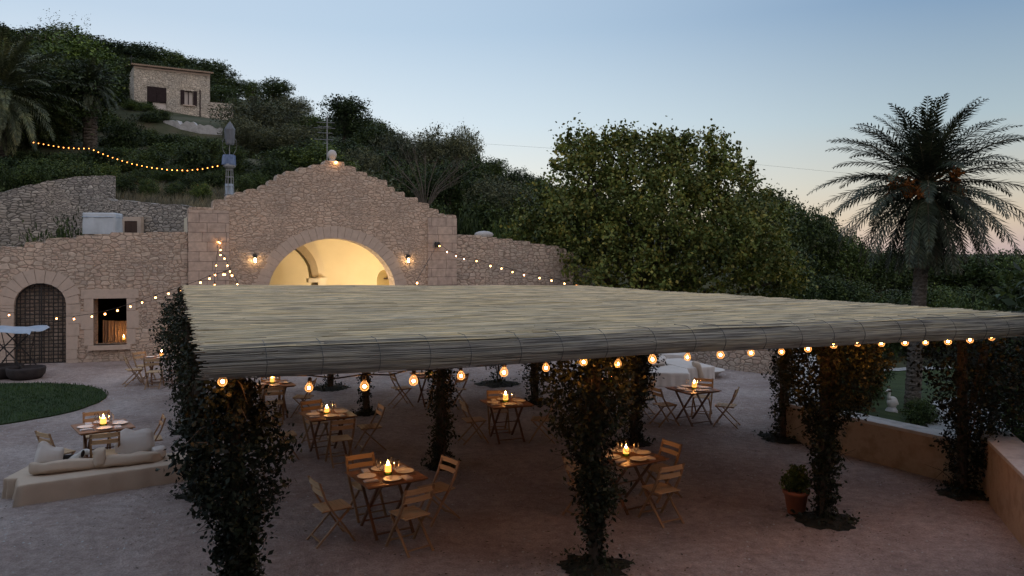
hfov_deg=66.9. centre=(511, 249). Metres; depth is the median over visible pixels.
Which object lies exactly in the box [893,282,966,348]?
leafy tree
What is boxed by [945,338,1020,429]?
leafy tree
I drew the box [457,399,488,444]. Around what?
folding chair
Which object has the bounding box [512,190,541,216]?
leafy tree
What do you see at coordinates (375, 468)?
plate
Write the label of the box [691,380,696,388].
candle
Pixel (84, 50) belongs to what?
light green tree
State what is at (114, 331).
curtain
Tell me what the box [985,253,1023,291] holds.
leafy tree
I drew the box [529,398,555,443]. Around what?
folding chair
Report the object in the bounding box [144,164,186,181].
shrub
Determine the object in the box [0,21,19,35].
leafy tree
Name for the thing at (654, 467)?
folding chair
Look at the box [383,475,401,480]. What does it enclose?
plate
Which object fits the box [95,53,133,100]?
shrub
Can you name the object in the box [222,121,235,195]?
covered beacon
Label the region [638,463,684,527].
folding chair
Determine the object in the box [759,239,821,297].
leafy tree
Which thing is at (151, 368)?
folding table
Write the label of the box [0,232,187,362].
stone wall
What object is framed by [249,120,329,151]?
olive tree
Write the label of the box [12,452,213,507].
sofa
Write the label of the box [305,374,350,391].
climbing plant
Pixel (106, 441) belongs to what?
folding chair
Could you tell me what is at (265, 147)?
leafy tree
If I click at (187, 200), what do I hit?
dry grass
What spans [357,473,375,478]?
plate
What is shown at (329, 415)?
plate
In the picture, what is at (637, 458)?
plate
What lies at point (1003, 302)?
leafy tree
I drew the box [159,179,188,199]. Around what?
shrub
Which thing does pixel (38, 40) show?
shrub
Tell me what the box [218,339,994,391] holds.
string lights
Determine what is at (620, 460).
napkin
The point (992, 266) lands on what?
leafy tree
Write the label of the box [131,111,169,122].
shrub
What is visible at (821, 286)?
leafy tree
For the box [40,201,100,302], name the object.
shrub
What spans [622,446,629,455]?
candle
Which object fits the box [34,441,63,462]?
pillow
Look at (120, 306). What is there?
string lights
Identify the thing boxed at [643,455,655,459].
napkin
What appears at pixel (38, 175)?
shrub
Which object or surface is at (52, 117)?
shrub
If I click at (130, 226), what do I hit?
door leaf
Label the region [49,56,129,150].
palm tree
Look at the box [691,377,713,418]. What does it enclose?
folding chair
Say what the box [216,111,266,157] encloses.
olive tree
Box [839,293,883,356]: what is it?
shrub
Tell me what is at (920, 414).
shrub
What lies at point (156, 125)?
terrain
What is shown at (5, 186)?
shrub
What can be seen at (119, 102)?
shrub
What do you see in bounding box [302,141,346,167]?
leafy tree
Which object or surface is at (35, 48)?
leafy tree
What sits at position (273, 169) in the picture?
shrub
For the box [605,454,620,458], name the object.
plate
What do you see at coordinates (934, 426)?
path
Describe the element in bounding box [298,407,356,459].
folding table
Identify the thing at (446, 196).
leafy tree
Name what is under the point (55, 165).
shrub
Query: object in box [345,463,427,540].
folding table
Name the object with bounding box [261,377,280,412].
folding chair
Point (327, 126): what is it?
antenna
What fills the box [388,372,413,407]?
folding chair
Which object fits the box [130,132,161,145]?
shrub
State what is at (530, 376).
climbing plant
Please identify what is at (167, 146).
shrub
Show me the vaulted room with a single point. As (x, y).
(330, 262)
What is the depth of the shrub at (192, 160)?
38.92 m
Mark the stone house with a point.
(181, 91)
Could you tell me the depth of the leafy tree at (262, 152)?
43.12 m
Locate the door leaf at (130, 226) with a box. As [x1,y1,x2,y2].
[125,221,136,232]
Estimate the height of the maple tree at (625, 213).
11.950 m
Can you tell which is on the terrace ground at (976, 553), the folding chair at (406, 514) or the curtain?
the folding chair at (406, 514)
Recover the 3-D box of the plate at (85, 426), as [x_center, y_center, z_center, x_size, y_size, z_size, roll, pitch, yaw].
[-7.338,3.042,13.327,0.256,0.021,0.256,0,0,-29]
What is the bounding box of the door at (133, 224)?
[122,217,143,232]
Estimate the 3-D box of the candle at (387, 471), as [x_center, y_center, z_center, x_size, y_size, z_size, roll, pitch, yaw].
[-1.687,2.958,10.549,0.110,0.196,0.110,0,0,-40]
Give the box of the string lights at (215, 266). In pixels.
[213,239,218,284]
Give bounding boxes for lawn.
[0,383,106,424]
[838,365,955,421]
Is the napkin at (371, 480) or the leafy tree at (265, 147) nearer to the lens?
the napkin at (371, 480)
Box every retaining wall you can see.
[0,175,115,247]
[102,198,193,232]
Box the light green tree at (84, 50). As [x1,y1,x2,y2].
[38,25,128,93]
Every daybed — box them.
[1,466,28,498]
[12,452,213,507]
[612,352,688,362]
[630,365,690,386]
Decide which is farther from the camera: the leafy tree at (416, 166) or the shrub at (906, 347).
the leafy tree at (416, 166)
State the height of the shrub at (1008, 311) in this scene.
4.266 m
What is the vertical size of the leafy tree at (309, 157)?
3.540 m
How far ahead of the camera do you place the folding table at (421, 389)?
18.97 m
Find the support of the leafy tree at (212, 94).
on the terrain at (156, 125)
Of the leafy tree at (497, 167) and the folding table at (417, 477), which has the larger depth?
the leafy tree at (497, 167)
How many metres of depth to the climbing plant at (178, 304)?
19.96 m
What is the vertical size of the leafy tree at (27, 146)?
1.064 m
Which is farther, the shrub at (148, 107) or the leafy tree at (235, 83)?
the leafy tree at (235, 83)
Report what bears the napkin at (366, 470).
on the folding table at (417, 477)
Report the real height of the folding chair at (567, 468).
0.838 m
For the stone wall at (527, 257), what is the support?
on the terrace ground at (976, 553)
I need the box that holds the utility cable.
[403,135,929,183]
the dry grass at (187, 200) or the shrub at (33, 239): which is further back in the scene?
the dry grass at (187, 200)
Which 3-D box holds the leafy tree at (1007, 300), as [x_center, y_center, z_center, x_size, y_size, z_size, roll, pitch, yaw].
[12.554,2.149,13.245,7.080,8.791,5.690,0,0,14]
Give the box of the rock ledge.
[163,120,222,134]
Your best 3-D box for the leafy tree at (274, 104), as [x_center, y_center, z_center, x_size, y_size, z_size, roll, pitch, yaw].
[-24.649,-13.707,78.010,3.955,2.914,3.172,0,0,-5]
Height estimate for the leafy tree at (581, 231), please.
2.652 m
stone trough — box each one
[0,363,23,379]
[5,364,45,380]
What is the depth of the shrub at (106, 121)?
48.27 m
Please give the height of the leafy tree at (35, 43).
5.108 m
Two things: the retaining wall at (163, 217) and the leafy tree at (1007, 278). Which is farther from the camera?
the retaining wall at (163, 217)
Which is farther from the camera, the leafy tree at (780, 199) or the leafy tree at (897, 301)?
the leafy tree at (780, 199)
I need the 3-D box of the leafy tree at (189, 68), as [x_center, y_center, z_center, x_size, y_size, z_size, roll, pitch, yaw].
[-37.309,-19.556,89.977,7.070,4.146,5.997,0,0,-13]
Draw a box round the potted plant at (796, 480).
[776,464,810,513]
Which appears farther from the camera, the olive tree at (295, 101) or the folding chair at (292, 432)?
the olive tree at (295, 101)
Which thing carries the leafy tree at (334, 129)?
on the terrain at (156, 125)
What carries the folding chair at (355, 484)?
on the terrace ground at (976, 553)
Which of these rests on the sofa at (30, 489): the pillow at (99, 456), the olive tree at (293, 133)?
the pillow at (99, 456)
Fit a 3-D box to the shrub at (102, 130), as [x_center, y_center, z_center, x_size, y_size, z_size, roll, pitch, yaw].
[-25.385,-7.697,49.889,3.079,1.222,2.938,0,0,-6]
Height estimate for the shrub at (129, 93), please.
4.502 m
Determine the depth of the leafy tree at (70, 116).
39.79 m
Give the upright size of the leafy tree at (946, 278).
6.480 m
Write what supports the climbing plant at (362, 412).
on the terrace ground at (976, 553)
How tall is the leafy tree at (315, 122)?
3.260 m
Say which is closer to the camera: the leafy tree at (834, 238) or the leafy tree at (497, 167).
the leafy tree at (497, 167)
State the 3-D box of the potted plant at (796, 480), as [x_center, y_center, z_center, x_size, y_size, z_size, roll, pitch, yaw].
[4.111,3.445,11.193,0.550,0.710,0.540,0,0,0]
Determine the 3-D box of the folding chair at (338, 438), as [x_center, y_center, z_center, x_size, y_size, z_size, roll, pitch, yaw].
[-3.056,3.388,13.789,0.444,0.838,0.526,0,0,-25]
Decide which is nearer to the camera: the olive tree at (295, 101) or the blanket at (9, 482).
the blanket at (9, 482)
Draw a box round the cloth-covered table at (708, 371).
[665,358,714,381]
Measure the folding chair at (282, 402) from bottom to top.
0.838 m
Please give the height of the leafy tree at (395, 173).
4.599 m
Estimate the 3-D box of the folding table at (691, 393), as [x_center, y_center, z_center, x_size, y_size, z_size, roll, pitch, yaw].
[3.985,3.433,17.061,0.860,0.753,0.853,0,0,-25]
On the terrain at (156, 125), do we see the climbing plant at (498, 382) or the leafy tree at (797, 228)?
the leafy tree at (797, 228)
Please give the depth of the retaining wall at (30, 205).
31.14 m
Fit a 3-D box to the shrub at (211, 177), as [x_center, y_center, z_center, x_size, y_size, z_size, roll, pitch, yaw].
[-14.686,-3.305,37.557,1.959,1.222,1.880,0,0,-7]
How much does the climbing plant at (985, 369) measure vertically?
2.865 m
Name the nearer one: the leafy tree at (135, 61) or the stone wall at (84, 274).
the stone wall at (84, 274)
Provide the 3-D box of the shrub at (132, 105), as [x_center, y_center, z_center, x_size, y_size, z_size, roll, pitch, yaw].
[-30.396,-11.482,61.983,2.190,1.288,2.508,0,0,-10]
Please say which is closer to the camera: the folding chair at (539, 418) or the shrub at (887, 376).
the folding chair at (539, 418)
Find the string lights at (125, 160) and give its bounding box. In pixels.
[33,141,221,170]
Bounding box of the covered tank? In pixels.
[82,213,122,235]
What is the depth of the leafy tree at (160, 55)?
96.74 m
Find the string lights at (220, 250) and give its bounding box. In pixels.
[219,241,238,284]
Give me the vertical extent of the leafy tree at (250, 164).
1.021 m
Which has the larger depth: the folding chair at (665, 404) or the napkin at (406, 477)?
the folding chair at (665, 404)
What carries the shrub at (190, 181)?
on the terrain at (156, 125)
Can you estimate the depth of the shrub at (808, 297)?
37.69 m
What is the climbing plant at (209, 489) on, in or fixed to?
on the terrace ground at (976, 553)
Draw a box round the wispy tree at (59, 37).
[19,9,90,47]
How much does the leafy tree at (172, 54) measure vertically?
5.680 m
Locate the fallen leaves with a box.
[0,376,1021,575]
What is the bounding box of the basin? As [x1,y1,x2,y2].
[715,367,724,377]
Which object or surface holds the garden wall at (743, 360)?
on the terrain at (156, 125)
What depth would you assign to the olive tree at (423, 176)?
48.70 m
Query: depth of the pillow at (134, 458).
12.54 m
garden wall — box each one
[210,102,232,119]
[688,349,793,373]
[785,402,977,487]
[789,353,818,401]
[978,430,1023,547]
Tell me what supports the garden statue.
on the garden lawn at (897, 387)
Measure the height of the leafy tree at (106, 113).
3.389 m
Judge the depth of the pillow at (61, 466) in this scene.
12.10 m
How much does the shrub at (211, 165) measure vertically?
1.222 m
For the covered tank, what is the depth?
28.18 m
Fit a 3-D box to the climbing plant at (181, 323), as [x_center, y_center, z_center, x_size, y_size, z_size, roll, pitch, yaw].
[-6.766,2.476,16.231,1.310,2.652,1.227,0,0,-22]
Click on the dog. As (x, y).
(82, 453)
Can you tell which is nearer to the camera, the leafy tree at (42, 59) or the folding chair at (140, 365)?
the folding chair at (140, 365)
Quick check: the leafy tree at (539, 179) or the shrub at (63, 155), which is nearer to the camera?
the shrub at (63, 155)
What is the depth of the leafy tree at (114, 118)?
51.59 m
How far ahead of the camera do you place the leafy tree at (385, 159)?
48.27 m
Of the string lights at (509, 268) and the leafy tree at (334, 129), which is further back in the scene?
the leafy tree at (334, 129)
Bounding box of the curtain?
[103,320,126,342]
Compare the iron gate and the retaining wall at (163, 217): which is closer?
the iron gate
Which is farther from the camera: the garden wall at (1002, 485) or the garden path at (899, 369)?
the garden path at (899, 369)
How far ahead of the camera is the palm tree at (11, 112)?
36.63 m
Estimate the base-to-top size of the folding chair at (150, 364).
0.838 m
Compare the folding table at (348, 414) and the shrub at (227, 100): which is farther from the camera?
the shrub at (227, 100)
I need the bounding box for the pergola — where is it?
[182,285,1023,575]
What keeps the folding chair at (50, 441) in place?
on the terrace ground at (976, 553)
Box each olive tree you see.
[206,91,313,152]
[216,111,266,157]
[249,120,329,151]
[273,92,314,120]
[337,143,388,178]
[355,163,411,191]
[368,123,423,170]
[394,121,469,172]
[399,161,436,206]
[442,121,489,175]
[454,169,537,228]
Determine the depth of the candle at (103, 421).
13.42 m
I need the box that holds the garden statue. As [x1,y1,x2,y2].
[885,389,898,412]
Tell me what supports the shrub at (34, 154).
on the terrain at (156, 125)
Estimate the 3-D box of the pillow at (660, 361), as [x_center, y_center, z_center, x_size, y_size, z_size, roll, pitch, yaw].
[4.101,3.295,22.911,1.113,0.304,0.515,0,0,-30]
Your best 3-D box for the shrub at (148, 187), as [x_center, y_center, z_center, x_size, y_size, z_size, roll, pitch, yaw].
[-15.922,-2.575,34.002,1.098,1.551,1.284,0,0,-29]
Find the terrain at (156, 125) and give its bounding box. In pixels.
[0,97,1022,426]
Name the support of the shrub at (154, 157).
on the terrain at (156, 125)
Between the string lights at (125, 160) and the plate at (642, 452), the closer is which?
the plate at (642, 452)
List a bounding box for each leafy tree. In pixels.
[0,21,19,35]
[0,21,19,37]
[1,84,103,143]
[2,50,107,83]
[4,34,41,46]
[6,24,53,42]
[7,57,120,144]
[10,139,30,148]
[13,18,93,48]
[13,39,50,53]
[55,51,118,114]
[75,32,137,63]
[82,94,117,130]
[97,110,122,131]
[101,37,169,62]
[109,55,174,67]
[113,61,132,98]
[113,76,129,100]
[131,44,179,64]
[145,43,188,62]
[162,54,233,76]
[165,62,217,87]
[185,60,241,81]
[187,137,227,167]
[210,76,262,101]
[210,83,247,102]
[210,86,219,102]
[212,144,248,176]
[216,159,259,172]
[253,77,295,107]
[253,150,304,166]
[255,133,287,156]
[255,138,360,170]
[258,101,285,113]
[266,145,299,170]
[287,111,335,141]
[290,133,364,167]
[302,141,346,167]
[316,91,376,146]
[323,120,341,135]
[343,144,403,174]
[346,123,399,147]
[362,114,394,143]
[370,162,437,203]
[391,159,440,182]
[419,153,477,219]
[429,198,450,214]
[447,192,511,236]
[448,154,496,183]
[452,174,516,212]
[481,156,511,184]
[486,191,522,235]
[495,221,550,244]
[496,165,541,189]
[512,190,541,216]
[523,175,555,204]
[571,219,596,242]
[719,182,817,286]
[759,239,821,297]
[760,188,810,284]
[780,268,867,302]
[791,198,843,271]
[808,210,852,282]
[811,226,878,290]
[820,276,886,302]
[832,243,912,298]
[865,285,938,306]
[884,250,944,298]
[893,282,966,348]
[927,250,993,298]
[935,283,992,310]
[943,250,1008,294]
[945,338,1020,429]
[952,239,1023,342]
[957,248,1023,296]
[971,259,1023,415]
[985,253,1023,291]
[985,290,1022,310]
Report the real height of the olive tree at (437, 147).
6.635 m
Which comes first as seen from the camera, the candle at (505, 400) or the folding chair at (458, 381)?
the candle at (505, 400)
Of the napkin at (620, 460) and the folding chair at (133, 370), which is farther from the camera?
the folding chair at (133, 370)
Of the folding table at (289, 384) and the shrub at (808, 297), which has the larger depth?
the shrub at (808, 297)
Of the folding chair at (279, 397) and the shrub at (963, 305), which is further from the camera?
the shrub at (963, 305)
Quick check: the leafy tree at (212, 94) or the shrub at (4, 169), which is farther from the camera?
the leafy tree at (212, 94)
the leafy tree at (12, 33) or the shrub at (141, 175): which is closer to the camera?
the shrub at (141, 175)
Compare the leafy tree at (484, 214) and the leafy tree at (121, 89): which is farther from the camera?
the leafy tree at (121, 89)
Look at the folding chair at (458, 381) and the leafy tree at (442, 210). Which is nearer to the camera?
the folding chair at (458, 381)
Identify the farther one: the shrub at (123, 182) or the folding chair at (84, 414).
the shrub at (123, 182)
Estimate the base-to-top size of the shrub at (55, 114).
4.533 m
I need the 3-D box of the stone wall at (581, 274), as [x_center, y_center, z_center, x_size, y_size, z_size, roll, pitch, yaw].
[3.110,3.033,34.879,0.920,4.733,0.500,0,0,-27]
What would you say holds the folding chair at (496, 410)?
on the terrace ground at (976, 553)
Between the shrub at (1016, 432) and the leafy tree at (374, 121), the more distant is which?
the leafy tree at (374, 121)
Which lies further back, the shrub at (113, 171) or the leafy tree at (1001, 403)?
the shrub at (113, 171)
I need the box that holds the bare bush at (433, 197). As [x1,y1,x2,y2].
[384,136,479,205]
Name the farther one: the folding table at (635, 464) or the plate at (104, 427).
the plate at (104, 427)
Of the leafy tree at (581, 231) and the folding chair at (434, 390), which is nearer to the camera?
the folding chair at (434, 390)
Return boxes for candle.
[99,415,106,425]
[270,377,274,383]
[324,405,329,413]
[384,462,391,475]
[502,391,508,402]
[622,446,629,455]
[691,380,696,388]
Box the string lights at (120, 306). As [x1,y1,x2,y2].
[2,268,230,319]
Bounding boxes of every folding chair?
[34,430,75,454]
[82,410,110,457]
[89,431,119,457]
[122,355,144,386]
[132,351,155,381]
[143,359,164,389]
[154,413,165,440]
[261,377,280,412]
[263,386,284,424]
[268,412,299,459]
[290,378,316,417]
[300,399,330,448]
[306,475,355,548]
[325,418,355,467]
[345,452,386,522]
[354,403,385,453]
[385,484,434,557]
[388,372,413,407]
[414,454,459,526]
[427,376,449,411]
[448,373,468,409]
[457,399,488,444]
[487,390,509,434]
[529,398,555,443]
[562,456,586,521]
[630,380,655,419]
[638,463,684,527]
[639,438,681,503]
[649,386,679,427]
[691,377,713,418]
[713,387,740,428]
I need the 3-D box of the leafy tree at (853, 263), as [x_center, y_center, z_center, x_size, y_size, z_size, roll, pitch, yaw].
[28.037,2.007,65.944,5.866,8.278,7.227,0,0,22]
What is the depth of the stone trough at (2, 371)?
22.83 m
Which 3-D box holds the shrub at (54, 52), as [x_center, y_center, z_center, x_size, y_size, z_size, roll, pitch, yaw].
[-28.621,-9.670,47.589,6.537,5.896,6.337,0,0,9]
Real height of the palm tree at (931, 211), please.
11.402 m
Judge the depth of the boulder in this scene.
32.40 m
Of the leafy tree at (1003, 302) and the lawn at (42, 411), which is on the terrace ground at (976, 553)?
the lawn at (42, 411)
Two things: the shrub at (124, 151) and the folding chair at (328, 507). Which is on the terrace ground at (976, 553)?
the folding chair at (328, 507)
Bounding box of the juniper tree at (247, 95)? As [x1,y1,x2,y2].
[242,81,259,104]
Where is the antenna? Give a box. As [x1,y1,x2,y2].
[314,116,334,159]
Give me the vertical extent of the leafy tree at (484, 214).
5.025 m
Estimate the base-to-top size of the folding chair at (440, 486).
0.838 m
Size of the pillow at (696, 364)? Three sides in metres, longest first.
0.570 x 0.405 x 0.221 m
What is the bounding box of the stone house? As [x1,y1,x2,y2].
[126,55,212,117]
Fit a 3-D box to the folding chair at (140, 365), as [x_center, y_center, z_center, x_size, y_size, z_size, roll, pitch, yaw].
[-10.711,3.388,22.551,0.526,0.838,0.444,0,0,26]
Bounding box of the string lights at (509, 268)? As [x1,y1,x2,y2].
[439,244,578,284]
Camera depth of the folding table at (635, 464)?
11.37 m
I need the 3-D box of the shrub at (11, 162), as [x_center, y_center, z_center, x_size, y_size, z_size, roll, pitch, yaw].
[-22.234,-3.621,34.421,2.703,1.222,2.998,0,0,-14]
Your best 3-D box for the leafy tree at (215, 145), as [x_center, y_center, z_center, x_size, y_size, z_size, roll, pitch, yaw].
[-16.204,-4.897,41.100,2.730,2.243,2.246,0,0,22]
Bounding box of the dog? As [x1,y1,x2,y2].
[63,448,92,459]
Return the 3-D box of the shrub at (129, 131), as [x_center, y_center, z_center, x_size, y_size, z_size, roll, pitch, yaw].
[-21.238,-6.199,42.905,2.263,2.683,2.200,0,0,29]
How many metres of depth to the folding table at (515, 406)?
15.43 m
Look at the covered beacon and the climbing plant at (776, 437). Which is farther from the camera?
the covered beacon
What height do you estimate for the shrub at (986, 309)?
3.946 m
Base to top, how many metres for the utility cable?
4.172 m
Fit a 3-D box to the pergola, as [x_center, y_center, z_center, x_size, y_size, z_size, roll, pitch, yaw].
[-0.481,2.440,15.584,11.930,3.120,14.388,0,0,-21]
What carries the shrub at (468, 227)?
on the terrain at (156, 125)
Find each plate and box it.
[77,425,93,427]
[96,426,112,428]
[112,421,127,424]
[306,412,319,415]
[323,414,336,416]
[335,410,348,412]
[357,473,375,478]
[371,465,384,470]
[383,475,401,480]
[396,468,413,472]
[513,399,525,401]
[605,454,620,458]
[610,448,622,451]
[630,456,646,460]
[634,450,650,454]
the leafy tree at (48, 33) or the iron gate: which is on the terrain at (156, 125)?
the leafy tree at (48, 33)
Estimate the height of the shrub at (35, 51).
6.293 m
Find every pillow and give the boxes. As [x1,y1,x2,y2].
[28,458,93,474]
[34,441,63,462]
[93,447,105,468]
[99,451,161,467]
[114,428,154,453]
[152,445,165,457]
[649,356,665,365]
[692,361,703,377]
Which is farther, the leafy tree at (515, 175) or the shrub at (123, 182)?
the leafy tree at (515, 175)
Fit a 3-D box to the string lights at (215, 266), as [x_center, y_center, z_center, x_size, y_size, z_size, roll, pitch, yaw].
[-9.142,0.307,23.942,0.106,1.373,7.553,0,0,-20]
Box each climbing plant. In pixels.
[149,286,206,394]
[154,307,209,434]
[155,375,302,575]
[158,324,217,500]
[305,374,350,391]
[350,372,378,416]
[420,367,467,471]
[470,364,524,387]
[516,362,548,404]
[529,355,657,575]
[607,354,666,447]
[639,354,657,400]
[751,347,809,443]
[768,342,902,530]
[901,336,1023,501]
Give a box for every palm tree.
[0,24,93,158]
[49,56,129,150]
[807,93,1023,408]
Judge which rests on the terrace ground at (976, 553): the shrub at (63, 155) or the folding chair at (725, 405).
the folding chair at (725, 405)
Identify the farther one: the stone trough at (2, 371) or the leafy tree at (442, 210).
the leafy tree at (442, 210)
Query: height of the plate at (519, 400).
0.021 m
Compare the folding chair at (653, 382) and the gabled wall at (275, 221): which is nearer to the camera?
the folding chair at (653, 382)
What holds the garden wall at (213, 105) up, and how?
on the terrain at (156, 125)
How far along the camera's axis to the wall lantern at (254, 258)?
27.93 m
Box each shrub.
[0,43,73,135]
[0,156,37,173]
[0,160,14,177]
[0,163,33,191]
[1,149,59,163]
[2,83,76,141]
[6,159,58,187]
[9,76,83,135]
[12,220,43,246]
[15,33,65,52]
[17,154,68,179]
[21,128,98,147]
[24,46,79,69]
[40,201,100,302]
[44,149,98,169]
[57,160,107,178]
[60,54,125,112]
[61,145,125,167]
[80,112,112,130]
[92,160,121,179]
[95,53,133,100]
[97,134,149,148]
[98,144,145,159]
[99,123,138,134]
[102,116,152,151]
[112,155,163,173]
[115,97,134,105]
[115,172,139,195]
[120,99,145,110]
[124,85,159,104]
[125,168,151,186]
[126,149,170,165]
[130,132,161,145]
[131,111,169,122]
[135,174,161,198]
[136,101,158,111]
[141,139,192,154]
[142,127,159,136]
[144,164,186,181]
[151,132,197,145]
[154,108,172,119]
[154,163,201,181]
[157,138,216,173]
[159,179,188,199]
[166,172,204,190]
[170,154,221,170]
[178,137,210,146]
[179,134,206,142]
[185,169,228,187]
[187,181,214,201]
[216,167,241,182]
[223,94,240,115]
[224,175,256,191]
[237,169,270,188]
[249,152,298,180]
[450,191,485,234]
[479,201,517,238]
[509,177,539,205]
[797,287,832,352]
[836,344,883,414]
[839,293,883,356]
[862,348,895,399]
[874,296,907,359]
[893,299,949,355]
[898,396,944,425]
[924,283,984,359]
[969,296,1002,347]
[984,302,1023,357]
[996,359,1023,442]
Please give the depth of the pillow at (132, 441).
12.88 m
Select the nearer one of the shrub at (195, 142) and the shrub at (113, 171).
the shrub at (113, 171)
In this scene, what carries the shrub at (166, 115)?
on the terrain at (156, 125)
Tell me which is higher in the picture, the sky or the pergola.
the sky
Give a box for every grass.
[116,178,239,207]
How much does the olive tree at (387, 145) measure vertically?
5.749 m
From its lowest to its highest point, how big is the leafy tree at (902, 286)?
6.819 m
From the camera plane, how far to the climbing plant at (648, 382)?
19.70 m
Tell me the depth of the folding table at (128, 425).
13.34 m
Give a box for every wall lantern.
[253,254,256,263]
[406,254,410,263]
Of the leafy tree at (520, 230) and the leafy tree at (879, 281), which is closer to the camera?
the leafy tree at (520, 230)
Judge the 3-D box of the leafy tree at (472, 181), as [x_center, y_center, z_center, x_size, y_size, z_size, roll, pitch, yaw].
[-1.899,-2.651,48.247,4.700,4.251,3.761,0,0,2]
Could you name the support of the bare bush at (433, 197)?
on the terrain at (156, 125)
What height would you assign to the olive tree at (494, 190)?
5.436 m
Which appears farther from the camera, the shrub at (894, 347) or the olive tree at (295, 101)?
the olive tree at (295, 101)
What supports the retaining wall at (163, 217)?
on the terrain at (156, 125)
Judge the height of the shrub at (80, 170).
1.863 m
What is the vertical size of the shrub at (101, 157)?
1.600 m
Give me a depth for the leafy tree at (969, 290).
44.84 m
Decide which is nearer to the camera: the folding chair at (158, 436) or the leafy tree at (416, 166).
the folding chair at (158, 436)
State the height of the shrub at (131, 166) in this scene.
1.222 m
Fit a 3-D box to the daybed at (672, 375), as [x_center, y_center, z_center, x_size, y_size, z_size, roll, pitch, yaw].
[4.255,3.610,22.348,1.711,0.380,1.623,0,0,8]
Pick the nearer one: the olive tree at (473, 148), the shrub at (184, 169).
the shrub at (184, 169)
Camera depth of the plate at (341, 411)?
14.61 m
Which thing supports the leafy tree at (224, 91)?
on the terrain at (156, 125)
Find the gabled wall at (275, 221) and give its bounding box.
[187,150,456,351]
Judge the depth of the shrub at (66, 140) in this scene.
39.83 m
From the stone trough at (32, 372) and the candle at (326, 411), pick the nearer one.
the candle at (326, 411)
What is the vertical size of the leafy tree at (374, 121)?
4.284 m
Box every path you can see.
[885,366,950,370]
[926,393,1022,435]
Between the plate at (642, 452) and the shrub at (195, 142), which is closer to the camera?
the plate at (642, 452)
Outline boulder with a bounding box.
[474,231,492,236]
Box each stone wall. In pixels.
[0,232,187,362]
[457,234,572,285]
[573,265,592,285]
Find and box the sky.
[0,0,1023,254]
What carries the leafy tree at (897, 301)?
on the terrain at (156, 125)
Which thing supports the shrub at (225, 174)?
on the terrain at (156, 125)
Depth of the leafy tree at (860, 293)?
42.65 m
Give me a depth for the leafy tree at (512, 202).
46.39 m
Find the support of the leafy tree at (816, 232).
on the terrain at (156, 125)
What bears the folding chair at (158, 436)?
on the terrace ground at (976, 553)
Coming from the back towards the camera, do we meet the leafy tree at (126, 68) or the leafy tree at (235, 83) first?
the leafy tree at (235, 83)
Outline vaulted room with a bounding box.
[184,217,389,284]
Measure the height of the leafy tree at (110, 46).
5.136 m
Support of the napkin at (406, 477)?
on the folding table at (417, 477)
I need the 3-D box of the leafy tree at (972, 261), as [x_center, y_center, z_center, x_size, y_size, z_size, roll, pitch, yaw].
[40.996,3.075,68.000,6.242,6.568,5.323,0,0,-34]
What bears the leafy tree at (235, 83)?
on the terrain at (156, 125)
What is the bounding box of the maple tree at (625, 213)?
[492,112,827,298]
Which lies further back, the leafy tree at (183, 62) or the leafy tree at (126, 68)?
the leafy tree at (183, 62)
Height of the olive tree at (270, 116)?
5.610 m
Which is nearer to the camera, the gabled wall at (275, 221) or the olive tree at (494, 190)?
the gabled wall at (275, 221)
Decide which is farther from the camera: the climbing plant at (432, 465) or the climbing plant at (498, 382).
the climbing plant at (498, 382)
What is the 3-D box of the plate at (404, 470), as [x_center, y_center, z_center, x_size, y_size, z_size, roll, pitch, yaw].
[-1.473,3.042,10.663,0.256,0.021,0.256,0,0,35]
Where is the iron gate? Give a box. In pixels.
[15,283,65,363]
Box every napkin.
[361,468,370,472]
[363,478,378,482]
[392,465,407,469]
[401,474,412,479]
[615,458,626,462]
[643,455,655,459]
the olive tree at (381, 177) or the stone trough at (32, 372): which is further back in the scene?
the olive tree at (381, 177)
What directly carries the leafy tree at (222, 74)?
on the terrain at (156, 125)
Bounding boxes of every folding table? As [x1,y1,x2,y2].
[71,418,135,457]
[143,355,172,384]
[255,380,295,417]
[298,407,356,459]
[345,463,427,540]
[409,372,451,406]
[480,397,533,443]
[602,446,668,514]
[665,386,720,426]
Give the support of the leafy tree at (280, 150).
on the terrain at (156, 125)
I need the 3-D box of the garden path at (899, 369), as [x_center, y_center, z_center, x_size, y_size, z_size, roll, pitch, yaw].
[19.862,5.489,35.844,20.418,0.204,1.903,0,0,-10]
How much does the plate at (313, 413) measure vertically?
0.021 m
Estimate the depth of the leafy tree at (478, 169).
55.49 m
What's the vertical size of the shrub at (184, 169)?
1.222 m
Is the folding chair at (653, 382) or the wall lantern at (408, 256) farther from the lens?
the wall lantern at (408, 256)
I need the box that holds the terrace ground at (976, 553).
[0,359,1023,575]
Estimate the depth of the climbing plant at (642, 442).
15.10 m

